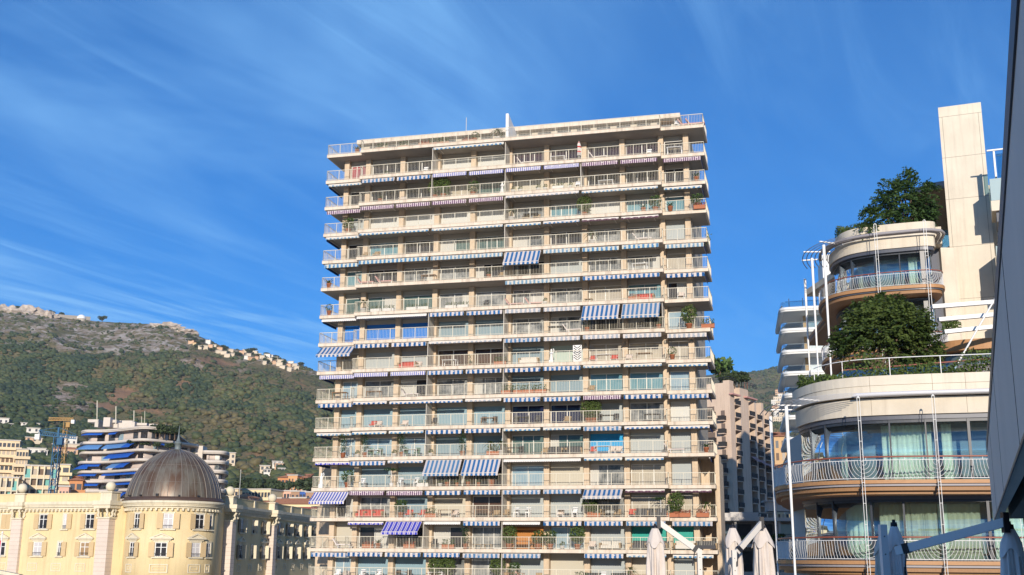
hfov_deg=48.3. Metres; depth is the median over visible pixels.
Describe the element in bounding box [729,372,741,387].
roof bush
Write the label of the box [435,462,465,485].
window
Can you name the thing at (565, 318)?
window
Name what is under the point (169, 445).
terrace bush
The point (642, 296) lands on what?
balcony sofa
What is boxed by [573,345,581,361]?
leaf cut screen
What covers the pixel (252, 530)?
window
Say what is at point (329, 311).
clipped ball shrub
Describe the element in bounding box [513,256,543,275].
window
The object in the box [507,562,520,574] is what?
potted bush
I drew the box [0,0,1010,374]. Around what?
sky
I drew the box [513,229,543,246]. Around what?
window
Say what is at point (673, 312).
window
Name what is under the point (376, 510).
balcony sofa
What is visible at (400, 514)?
potted bush
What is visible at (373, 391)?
balcony table
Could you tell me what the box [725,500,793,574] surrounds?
terrace building
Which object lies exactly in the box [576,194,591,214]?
potted tree
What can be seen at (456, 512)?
balcony chair
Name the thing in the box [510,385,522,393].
terracotta planter
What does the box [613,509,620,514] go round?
balcony chair
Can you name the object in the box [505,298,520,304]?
sun lounger
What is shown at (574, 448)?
balcony sofa
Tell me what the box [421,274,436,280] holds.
balcony table
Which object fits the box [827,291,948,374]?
spreading tree
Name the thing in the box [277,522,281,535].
window
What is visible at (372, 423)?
balcony chair
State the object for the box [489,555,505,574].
potted tree
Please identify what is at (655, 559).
parasol
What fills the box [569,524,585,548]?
potted tree
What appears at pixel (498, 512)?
balcony chair
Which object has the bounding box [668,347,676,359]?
clipped ball shrub
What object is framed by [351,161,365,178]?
window
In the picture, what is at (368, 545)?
flower box
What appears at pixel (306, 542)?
window
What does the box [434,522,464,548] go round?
window
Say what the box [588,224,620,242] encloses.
window
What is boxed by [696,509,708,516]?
flower box
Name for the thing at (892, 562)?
parasol
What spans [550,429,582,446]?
window
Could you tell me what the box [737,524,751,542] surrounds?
window
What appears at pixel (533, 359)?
balcony sofa
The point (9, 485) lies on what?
gridded block
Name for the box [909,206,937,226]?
fan palm bush
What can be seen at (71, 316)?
ridge wall
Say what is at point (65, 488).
salmon house
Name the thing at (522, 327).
window
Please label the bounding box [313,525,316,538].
window
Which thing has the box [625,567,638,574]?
potted palm
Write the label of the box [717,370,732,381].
roof bush
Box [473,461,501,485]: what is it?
window
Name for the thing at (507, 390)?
terracotta planter
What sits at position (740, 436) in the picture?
pink tower
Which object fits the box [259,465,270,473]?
hillside house
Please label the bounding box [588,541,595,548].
balcony chair
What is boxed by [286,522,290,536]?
window
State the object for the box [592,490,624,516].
window
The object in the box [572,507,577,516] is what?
balcony chair
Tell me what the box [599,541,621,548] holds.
balcony sofa
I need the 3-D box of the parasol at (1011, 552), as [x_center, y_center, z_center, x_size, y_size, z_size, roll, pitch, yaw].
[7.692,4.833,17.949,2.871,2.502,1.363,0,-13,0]
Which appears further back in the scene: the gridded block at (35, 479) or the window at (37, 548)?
the gridded block at (35, 479)
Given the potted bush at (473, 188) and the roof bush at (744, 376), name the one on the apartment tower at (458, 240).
the potted bush at (473, 188)
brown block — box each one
[290,491,299,496]
[305,491,313,497]
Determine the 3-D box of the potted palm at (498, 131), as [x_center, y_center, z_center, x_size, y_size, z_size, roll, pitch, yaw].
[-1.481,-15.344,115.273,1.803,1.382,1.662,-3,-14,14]
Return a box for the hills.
[0,312,795,517]
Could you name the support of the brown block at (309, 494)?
on the ground
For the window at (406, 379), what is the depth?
113.12 m
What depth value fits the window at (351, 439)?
113.34 m
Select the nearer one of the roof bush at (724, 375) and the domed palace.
the domed palace
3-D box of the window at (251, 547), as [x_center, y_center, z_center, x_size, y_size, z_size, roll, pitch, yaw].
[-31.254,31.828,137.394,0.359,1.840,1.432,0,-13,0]
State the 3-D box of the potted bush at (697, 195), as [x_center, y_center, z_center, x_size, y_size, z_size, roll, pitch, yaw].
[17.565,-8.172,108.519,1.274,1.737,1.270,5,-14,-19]
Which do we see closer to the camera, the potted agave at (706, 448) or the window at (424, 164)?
the potted agave at (706, 448)
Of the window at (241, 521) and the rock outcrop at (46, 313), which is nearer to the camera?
the window at (241, 521)
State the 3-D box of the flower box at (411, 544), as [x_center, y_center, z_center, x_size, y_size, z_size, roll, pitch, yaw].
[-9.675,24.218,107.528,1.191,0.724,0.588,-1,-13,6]
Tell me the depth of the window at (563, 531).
106.11 m
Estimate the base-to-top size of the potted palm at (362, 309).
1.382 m
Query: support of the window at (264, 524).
in the domed palace
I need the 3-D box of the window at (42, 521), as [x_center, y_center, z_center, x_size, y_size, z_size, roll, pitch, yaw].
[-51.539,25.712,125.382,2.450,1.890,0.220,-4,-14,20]
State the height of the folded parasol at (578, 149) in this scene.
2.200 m
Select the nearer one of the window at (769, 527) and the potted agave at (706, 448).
the potted agave at (706, 448)
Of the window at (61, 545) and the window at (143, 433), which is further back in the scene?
the window at (143, 433)
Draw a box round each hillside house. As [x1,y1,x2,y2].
[0,417,9,422]
[25,436,35,441]
[26,427,40,432]
[27,447,46,452]
[34,438,42,443]
[53,447,77,454]
[60,436,77,443]
[68,443,79,447]
[226,452,235,465]
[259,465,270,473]
[263,469,271,475]
[274,462,283,468]
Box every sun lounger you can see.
[333,538,352,547]
[357,278,373,283]
[375,276,391,282]
[401,388,419,396]
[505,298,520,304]
[525,297,541,303]
[632,233,651,239]
[664,443,684,452]
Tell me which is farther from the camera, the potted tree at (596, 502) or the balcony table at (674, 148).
the balcony table at (674, 148)
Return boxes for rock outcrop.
[0,304,16,312]
[12,305,44,313]
[35,310,59,318]
[148,322,185,329]
[177,328,198,335]
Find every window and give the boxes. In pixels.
[0,513,11,529]
[0,533,9,556]
[27,533,46,556]
[33,513,52,529]
[54,540,65,556]
[59,513,71,529]
[62,476,67,480]
[74,533,93,557]
[79,512,99,529]
[97,434,104,440]
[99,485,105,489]
[108,434,115,440]
[118,433,123,439]
[124,533,138,557]
[129,512,143,529]
[133,432,137,438]
[141,431,147,437]
[148,533,173,557]
[151,432,158,438]
[156,512,179,529]
[186,533,206,558]
[190,512,209,530]
[204,541,212,558]
[207,513,213,530]
[237,537,245,559]
[238,518,244,533]
[249,544,253,559]
[251,519,254,534]
[260,538,268,559]
[262,520,267,534]
[276,539,282,559]
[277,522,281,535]
[285,539,291,559]
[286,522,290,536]
[294,540,300,559]
[295,523,299,536]
[304,540,309,559]
[305,524,308,537]
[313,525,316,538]
[335,552,350,574]
[337,493,352,517]
[340,434,355,457]
[342,377,357,398]
[343,349,358,370]
[346,294,360,313]
[347,267,361,286]
[348,240,362,258]
[350,187,364,204]
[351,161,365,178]
[359,522,388,547]
[360,493,389,516]
[362,433,391,456]
[364,376,393,397]
[368,292,395,311]
[369,265,396,281]
[370,123,670,148]
[370,238,397,255]
[372,185,399,201]
[373,159,400,174]
[396,522,422,547]
[399,433,424,455]
[401,375,426,396]
[403,290,431,309]
[404,263,432,281]
[405,236,433,253]
[406,182,431,198]
[407,156,431,171]
[433,553,463,574]
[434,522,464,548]
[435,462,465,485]
[437,373,467,395]
[438,345,467,365]
[439,288,468,307]
[440,233,469,251]
[440,261,468,279]
[442,179,470,195]
[472,491,501,516]
[472,522,501,548]
[472,553,500,574]
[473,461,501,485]
[474,372,502,394]
[475,343,502,364]
[476,231,503,249]
[476,259,503,277]
[476,286,505,306]
[477,177,504,193]
[511,461,543,485]
[512,313,543,333]
[512,400,543,423]
[512,430,543,454]
[513,201,543,218]
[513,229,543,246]
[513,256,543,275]
[513,284,543,303]
[514,147,543,163]
[550,144,580,160]
[550,199,581,216]
[550,226,581,244]
[550,283,581,302]
[550,311,581,332]
[550,399,582,422]
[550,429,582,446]
[550,522,583,548]
[588,141,618,157]
[588,168,619,185]
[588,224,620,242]
[588,252,620,271]
[589,281,621,300]
[589,309,621,330]
[589,339,621,360]
[589,368,622,390]
[590,459,623,484]
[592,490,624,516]
[625,138,657,154]
[626,165,658,182]
[626,193,658,211]
[627,221,659,240]
[627,250,660,269]
[628,278,660,297]
[629,308,661,328]
[629,337,662,359]
[629,367,662,389]
[630,397,663,420]
[631,459,665,484]
[631,490,665,516]
[664,136,682,154]
[664,164,683,182]
[665,191,683,210]
[666,248,685,269]
[667,277,686,298]
[668,306,687,328]
[669,337,688,359]
[669,366,689,389]
[673,492,693,516]
[708,432,714,437]
[725,524,729,533]
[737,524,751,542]
[742,551,752,570]
[764,524,772,536]
[781,524,791,543]
[808,316,821,326]
[809,346,824,348]
[810,358,825,370]
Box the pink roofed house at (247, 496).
[237,493,260,500]
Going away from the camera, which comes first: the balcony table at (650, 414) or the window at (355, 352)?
the balcony table at (650, 414)
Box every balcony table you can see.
[332,392,347,399]
[366,391,381,397]
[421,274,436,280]
[481,417,496,424]
[523,212,538,218]
[548,326,563,332]
[550,155,565,160]
[598,179,613,182]
[632,263,647,269]
[636,352,652,357]
[637,322,653,328]
[644,413,660,420]
[660,120,674,124]
[666,146,682,154]
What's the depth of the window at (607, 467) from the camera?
106.48 m
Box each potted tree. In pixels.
[427,557,443,574]
[428,178,441,196]
[436,176,451,196]
[439,557,455,574]
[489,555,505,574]
[502,524,516,548]
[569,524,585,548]
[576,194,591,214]
[580,400,595,421]
[582,499,598,513]
[586,399,601,421]
[667,491,684,513]
[681,304,696,327]
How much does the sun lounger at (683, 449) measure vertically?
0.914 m
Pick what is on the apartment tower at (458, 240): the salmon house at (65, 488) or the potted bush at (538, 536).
the potted bush at (538, 536)
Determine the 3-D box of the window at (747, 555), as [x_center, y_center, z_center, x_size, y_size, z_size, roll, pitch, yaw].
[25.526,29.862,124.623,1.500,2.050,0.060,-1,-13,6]
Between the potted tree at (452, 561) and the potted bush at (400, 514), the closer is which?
the potted tree at (452, 561)
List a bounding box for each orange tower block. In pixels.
[276,473,294,489]
[287,474,302,489]
[300,474,316,490]
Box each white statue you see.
[318,473,323,487]
[549,348,553,361]
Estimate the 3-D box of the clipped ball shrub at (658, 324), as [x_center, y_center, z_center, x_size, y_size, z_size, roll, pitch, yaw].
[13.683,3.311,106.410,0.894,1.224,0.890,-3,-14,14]
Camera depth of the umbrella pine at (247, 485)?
420.48 m
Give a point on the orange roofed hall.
(298, 502)
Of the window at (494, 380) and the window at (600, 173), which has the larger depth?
the window at (600, 173)
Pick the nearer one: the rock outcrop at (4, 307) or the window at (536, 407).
the window at (536, 407)
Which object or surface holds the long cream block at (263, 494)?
on the ground
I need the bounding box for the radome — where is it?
[77,315,85,320]
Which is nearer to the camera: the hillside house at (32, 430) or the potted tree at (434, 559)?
the potted tree at (434, 559)
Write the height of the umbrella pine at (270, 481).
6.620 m
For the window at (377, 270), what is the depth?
116.66 m
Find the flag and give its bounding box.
[0,531,3,555]
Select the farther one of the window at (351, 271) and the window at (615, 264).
the window at (351, 271)
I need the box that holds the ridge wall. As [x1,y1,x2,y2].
[54,313,90,320]
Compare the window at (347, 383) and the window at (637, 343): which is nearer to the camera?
the window at (637, 343)
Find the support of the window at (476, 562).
in the apartment tower at (458, 240)
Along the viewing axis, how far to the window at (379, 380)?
113.98 m
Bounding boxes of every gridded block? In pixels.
[0,476,22,493]
[23,464,60,493]
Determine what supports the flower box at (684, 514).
on the apartment tower at (458, 240)
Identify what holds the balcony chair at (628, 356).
on the apartment tower at (458, 240)
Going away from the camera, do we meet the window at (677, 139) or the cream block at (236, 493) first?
the window at (677, 139)
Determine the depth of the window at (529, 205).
114.34 m
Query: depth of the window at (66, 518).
124.21 m
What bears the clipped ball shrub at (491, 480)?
on the apartment tower at (458, 240)
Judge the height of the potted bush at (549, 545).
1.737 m
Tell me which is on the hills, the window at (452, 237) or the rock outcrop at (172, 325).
the rock outcrop at (172, 325)
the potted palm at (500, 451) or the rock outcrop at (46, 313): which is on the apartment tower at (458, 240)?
the potted palm at (500, 451)
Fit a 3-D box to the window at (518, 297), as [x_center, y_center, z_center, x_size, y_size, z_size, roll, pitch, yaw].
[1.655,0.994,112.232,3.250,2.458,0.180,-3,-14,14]
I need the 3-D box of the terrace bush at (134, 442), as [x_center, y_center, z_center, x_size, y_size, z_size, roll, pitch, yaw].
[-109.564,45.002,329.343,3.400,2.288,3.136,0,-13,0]
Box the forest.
[0,312,798,481]
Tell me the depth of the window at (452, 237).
115.47 m
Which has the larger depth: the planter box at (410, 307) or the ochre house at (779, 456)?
the ochre house at (779, 456)
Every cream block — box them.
[225,488,241,495]
[241,488,283,501]
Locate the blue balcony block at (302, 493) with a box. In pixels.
[300,491,305,496]
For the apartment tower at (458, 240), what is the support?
on the ground
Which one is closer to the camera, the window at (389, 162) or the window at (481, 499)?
the window at (481, 499)
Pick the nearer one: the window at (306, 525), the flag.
the flag
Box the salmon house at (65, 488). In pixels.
[58,485,72,492]
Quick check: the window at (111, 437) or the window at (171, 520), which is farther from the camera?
the window at (111, 437)
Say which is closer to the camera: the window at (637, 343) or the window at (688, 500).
the window at (688, 500)
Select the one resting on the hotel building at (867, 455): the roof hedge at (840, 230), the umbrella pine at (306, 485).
the roof hedge at (840, 230)
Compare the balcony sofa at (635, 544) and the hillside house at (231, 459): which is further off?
the hillside house at (231, 459)
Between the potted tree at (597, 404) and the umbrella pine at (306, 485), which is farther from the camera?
the umbrella pine at (306, 485)
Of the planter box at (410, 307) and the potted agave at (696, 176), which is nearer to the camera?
the potted agave at (696, 176)
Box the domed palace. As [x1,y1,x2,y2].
[0,426,316,574]
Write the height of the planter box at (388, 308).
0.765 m
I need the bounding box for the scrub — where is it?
[0,310,334,479]
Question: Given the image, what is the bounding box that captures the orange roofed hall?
[264,499,317,506]
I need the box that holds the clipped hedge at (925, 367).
[839,347,990,377]
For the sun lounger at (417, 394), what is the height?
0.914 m
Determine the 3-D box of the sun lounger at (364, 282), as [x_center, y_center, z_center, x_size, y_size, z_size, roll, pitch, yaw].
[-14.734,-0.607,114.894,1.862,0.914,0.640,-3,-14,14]
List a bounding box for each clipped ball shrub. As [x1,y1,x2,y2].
[325,304,332,314]
[443,476,450,485]
[454,477,459,485]
[465,475,471,485]
[475,477,481,485]
[486,475,496,485]
[583,320,590,330]
[654,317,661,327]
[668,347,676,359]
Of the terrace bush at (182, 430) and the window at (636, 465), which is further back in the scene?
the terrace bush at (182, 430)
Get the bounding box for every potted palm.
[358,300,369,311]
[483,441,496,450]
[490,129,503,137]
[495,441,507,454]
[507,208,518,219]
[583,231,599,242]
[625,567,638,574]
[698,502,714,513]
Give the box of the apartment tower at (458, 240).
[308,113,725,574]
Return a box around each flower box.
[362,541,373,547]
[403,541,415,547]
[628,293,639,298]
[678,509,690,516]
[693,202,705,209]
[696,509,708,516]
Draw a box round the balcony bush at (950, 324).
[940,320,961,331]
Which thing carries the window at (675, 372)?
in the apartment tower at (458, 240)
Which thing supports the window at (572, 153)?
in the apartment tower at (458, 240)
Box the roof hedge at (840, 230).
[835,220,889,237]
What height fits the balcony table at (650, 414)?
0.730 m
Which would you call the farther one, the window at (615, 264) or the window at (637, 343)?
the window at (615, 264)
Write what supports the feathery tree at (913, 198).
on the hotel building at (867, 455)
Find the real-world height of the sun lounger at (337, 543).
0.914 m
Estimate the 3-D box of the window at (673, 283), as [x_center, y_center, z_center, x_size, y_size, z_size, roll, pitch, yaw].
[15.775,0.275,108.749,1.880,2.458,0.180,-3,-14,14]
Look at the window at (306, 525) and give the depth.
159.18 m
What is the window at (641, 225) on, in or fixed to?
in the apartment tower at (458, 240)
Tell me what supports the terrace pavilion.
on the terrace deck
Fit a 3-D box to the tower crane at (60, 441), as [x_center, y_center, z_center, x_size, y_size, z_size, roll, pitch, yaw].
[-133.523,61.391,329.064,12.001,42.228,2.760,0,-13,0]
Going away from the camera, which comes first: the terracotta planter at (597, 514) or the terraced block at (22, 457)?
the terracotta planter at (597, 514)
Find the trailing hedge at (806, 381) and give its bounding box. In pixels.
[796,374,850,388]
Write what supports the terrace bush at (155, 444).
on the rounded balcony building at (110, 454)
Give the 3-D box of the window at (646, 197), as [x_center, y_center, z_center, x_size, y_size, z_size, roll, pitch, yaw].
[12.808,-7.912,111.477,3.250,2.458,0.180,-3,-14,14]
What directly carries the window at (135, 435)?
in the rounded balcony building at (110, 454)
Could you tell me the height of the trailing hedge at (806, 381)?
1.155 m
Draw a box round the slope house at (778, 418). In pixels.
[773,416,782,421]
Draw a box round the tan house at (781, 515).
[774,464,788,517]
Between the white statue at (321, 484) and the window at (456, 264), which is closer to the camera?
the white statue at (321, 484)
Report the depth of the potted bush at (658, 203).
109.11 m
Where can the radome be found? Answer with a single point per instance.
(81, 317)
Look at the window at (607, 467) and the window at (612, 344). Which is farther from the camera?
the window at (612, 344)
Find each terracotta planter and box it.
[377,143,387,147]
[424,507,436,516]
[438,137,446,142]
[441,539,454,548]
[486,446,498,454]
[494,356,506,363]
[501,385,513,393]
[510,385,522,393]
[523,384,534,392]
[535,384,546,392]
[587,507,600,516]
[667,507,679,516]
[701,318,714,327]
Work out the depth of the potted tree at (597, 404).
106.02 m
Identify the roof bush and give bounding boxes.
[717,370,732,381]
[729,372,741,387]
[737,371,750,387]
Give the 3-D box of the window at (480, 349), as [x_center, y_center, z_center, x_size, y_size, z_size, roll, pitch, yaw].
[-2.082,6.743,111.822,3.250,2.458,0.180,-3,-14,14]
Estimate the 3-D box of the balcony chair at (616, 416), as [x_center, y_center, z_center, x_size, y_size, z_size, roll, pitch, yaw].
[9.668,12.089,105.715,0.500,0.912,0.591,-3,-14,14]
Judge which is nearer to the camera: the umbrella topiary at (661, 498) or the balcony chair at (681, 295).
the umbrella topiary at (661, 498)
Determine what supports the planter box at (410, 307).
on the apartment tower at (458, 240)
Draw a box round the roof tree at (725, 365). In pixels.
[706,355,738,382]
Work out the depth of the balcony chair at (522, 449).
107.33 m
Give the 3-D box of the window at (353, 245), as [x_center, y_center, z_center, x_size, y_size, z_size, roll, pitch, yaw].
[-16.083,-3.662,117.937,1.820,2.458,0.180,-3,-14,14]
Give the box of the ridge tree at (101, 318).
[97,316,106,321]
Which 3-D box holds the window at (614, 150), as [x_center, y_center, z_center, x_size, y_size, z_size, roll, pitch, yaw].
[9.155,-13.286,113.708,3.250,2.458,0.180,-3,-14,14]
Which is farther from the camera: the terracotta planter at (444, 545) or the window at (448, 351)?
the window at (448, 351)
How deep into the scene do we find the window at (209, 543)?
122.05 m
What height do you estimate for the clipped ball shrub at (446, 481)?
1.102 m
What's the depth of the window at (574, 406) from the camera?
108.76 m
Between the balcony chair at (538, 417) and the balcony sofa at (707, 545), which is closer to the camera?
the balcony sofa at (707, 545)
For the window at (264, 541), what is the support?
in the domed palace
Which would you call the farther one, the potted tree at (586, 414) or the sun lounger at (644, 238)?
the sun lounger at (644, 238)
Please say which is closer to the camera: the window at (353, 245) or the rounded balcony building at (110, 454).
the window at (353, 245)
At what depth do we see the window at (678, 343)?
107.46 m
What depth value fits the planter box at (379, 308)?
113.61 m
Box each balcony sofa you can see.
[354,509,375,516]
[363,509,385,516]
[397,361,418,367]
[518,357,539,362]
[546,446,567,453]
[562,446,582,453]
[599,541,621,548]
[631,541,646,548]
[633,293,654,298]
[634,508,655,514]
[647,508,667,514]
[673,541,695,548]
[696,541,717,548]
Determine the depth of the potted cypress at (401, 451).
109.88 m
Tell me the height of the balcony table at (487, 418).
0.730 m
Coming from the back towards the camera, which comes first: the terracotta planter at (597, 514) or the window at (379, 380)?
the window at (379, 380)
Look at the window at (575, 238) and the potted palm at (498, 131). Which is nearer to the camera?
the window at (575, 238)
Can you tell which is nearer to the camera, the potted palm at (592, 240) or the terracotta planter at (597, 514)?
the terracotta planter at (597, 514)
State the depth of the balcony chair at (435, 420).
110.08 m
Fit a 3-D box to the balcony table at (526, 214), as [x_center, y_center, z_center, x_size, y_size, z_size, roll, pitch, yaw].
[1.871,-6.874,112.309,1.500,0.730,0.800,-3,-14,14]
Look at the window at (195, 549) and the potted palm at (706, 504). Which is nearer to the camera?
the potted palm at (706, 504)
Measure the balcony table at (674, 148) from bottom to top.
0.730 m
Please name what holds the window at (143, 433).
in the rounded balcony building at (110, 454)
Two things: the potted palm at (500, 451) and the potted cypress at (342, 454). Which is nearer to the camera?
the potted palm at (500, 451)
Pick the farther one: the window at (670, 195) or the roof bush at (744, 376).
the roof bush at (744, 376)
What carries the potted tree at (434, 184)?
on the apartment tower at (458, 240)
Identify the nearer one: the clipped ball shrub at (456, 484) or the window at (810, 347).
the clipped ball shrub at (456, 484)
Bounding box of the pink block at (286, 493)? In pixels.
[283,490,299,497]
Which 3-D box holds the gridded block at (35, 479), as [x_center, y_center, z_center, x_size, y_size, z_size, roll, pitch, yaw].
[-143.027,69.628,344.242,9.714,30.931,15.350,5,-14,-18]
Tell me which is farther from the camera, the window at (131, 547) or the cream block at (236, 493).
the cream block at (236, 493)
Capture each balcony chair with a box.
[369,421,376,426]
[431,418,437,425]
[431,539,437,548]
[450,509,458,516]
[492,509,500,516]
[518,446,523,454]
[534,415,540,422]
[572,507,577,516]
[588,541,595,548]
[589,355,595,360]
[589,446,596,451]
[610,355,617,359]
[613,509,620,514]
[614,413,618,421]
[615,446,622,452]
[625,354,632,359]
[677,292,684,298]
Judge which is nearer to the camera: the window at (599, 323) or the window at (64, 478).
the window at (599, 323)
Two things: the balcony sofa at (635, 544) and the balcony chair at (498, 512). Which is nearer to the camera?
the balcony sofa at (635, 544)
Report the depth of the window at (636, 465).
105.57 m
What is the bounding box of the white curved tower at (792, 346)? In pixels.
[775,254,831,513]
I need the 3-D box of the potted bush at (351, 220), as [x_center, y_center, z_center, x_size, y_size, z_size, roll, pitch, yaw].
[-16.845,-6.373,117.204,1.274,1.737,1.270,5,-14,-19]
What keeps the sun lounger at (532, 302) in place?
on the apartment tower at (458, 240)
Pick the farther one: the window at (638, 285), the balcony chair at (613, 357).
the window at (638, 285)
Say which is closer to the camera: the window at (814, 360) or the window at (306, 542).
the window at (306, 542)
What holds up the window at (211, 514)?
in the domed palace
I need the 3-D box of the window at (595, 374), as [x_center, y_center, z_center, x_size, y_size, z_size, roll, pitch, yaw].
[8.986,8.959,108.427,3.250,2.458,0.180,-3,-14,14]
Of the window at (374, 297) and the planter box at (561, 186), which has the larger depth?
the window at (374, 297)
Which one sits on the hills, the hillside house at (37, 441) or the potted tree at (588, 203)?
the hillside house at (37, 441)
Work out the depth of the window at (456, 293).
114.18 m
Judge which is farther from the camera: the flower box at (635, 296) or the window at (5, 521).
the window at (5, 521)
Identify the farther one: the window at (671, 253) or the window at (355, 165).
the window at (355, 165)
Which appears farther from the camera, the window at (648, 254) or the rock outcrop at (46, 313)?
the rock outcrop at (46, 313)
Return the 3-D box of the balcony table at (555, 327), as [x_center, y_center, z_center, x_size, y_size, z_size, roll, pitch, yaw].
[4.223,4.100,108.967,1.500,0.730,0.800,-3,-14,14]
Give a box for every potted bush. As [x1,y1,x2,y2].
[341,470,353,486]
[342,218,354,231]
[394,499,407,516]
[467,180,479,194]
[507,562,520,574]
[531,530,544,548]
[543,530,556,548]
[648,195,661,209]
[690,193,703,204]
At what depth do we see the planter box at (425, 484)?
108.62 m
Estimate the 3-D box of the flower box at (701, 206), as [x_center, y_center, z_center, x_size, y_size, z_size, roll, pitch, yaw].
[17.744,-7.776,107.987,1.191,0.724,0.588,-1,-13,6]
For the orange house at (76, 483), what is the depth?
307.91 m
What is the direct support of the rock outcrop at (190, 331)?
on the hills
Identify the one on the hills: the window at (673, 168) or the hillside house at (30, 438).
the hillside house at (30, 438)
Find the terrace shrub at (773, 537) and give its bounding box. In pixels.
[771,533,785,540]
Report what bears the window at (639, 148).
in the apartment tower at (458, 240)
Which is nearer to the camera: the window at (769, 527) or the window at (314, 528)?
the window at (769, 527)
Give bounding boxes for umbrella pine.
[225,477,247,488]
[235,477,259,484]
[243,479,265,488]
[252,481,268,488]
[258,478,290,489]
[269,480,293,489]
[292,478,317,490]
[297,477,317,490]
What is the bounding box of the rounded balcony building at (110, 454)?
[73,400,229,500]
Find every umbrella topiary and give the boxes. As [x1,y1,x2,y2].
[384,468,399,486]
[652,496,667,516]
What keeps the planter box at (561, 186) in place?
on the apartment tower at (458, 240)
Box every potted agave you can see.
[326,278,333,287]
[665,203,673,210]
[692,172,700,180]
[703,444,709,451]
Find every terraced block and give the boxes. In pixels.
[0,439,22,476]
[11,448,30,482]
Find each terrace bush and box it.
[127,440,138,446]
[149,424,162,437]
[151,424,166,437]
[151,442,161,449]
[156,425,168,438]
[163,427,185,439]
[164,443,174,449]
[166,425,180,438]
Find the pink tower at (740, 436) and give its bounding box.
[706,374,776,516]
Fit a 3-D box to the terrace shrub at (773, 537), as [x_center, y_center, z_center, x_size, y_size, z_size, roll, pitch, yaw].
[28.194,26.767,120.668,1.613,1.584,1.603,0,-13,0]
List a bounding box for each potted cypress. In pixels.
[338,434,348,457]
[361,434,370,456]
[396,433,406,455]
[457,431,466,454]
[460,523,469,548]
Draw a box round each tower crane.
[34,427,76,492]
[48,417,74,463]
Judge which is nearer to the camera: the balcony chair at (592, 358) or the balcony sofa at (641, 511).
the balcony sofa at (641, 511)
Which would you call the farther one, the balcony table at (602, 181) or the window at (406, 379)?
the window at (406, 379)
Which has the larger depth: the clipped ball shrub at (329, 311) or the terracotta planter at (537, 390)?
the clipped ball shrub at (329, 311)
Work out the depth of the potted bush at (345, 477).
110.62 m
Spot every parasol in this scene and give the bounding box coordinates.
[577,142,580,155]
[646,516,702,574]
[724,523,743,574]
[731,517,775,574]
[874,535,880,574]
[878,519,907,574]
[894,512,1023,574]
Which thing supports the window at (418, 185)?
in the apartment tower at (458, 240)
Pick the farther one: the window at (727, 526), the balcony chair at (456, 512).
the window at (727, 526)
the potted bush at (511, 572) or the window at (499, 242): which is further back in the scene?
the window at (499, 242)
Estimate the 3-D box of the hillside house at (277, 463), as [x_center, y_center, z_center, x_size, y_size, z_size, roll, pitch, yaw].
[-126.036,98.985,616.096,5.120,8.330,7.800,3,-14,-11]
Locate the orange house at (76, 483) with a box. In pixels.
[68,476,86,492]
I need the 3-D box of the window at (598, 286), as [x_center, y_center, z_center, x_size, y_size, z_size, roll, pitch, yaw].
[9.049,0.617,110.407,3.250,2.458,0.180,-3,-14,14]
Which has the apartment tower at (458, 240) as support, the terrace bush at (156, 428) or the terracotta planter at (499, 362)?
the terracotta planter at (499, 362)
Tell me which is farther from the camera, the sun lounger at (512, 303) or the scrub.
the scrub
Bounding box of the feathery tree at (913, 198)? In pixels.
[853,166,943,239]
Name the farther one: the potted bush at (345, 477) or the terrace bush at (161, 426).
the terrace bush at (161, 426)
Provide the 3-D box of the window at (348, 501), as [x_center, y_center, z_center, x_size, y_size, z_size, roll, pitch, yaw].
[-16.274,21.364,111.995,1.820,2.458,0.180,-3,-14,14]
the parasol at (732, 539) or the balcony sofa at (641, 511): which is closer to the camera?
the parasol at (732, 539)
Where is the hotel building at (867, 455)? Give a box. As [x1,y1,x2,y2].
[760,102,1023,574]
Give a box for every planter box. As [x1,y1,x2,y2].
[370,305,381,311]
[383,304,393,310]
[406,303,417,309]
[417,480,428,485]
[418,303,428,308]
[445,301,456,307]
[552,182,563,188]
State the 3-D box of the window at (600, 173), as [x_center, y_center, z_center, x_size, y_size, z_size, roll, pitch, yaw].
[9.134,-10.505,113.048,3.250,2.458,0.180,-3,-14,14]
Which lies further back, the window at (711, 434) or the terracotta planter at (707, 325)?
the window at (711, 434)
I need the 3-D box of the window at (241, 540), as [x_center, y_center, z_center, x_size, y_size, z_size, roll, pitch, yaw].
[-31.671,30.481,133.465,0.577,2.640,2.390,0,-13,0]
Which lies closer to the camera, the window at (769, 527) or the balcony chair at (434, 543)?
the balcony chair at (434, 543)
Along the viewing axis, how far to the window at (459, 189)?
116.74 m
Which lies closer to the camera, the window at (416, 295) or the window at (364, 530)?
the window at (364, 530)
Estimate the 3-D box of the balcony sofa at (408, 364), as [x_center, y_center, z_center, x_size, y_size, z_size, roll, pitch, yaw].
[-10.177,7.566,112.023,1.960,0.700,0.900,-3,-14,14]
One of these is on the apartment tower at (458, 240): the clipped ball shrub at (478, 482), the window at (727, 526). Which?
the clipped ball shrub at (478, 482)
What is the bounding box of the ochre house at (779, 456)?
[773,432,789,517]
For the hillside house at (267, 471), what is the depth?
599.68 m
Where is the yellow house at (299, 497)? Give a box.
[289,497,310,498]
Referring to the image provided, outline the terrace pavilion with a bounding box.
[986,0,1023,524]
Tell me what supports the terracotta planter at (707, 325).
on the apartment tower at (458, 240)

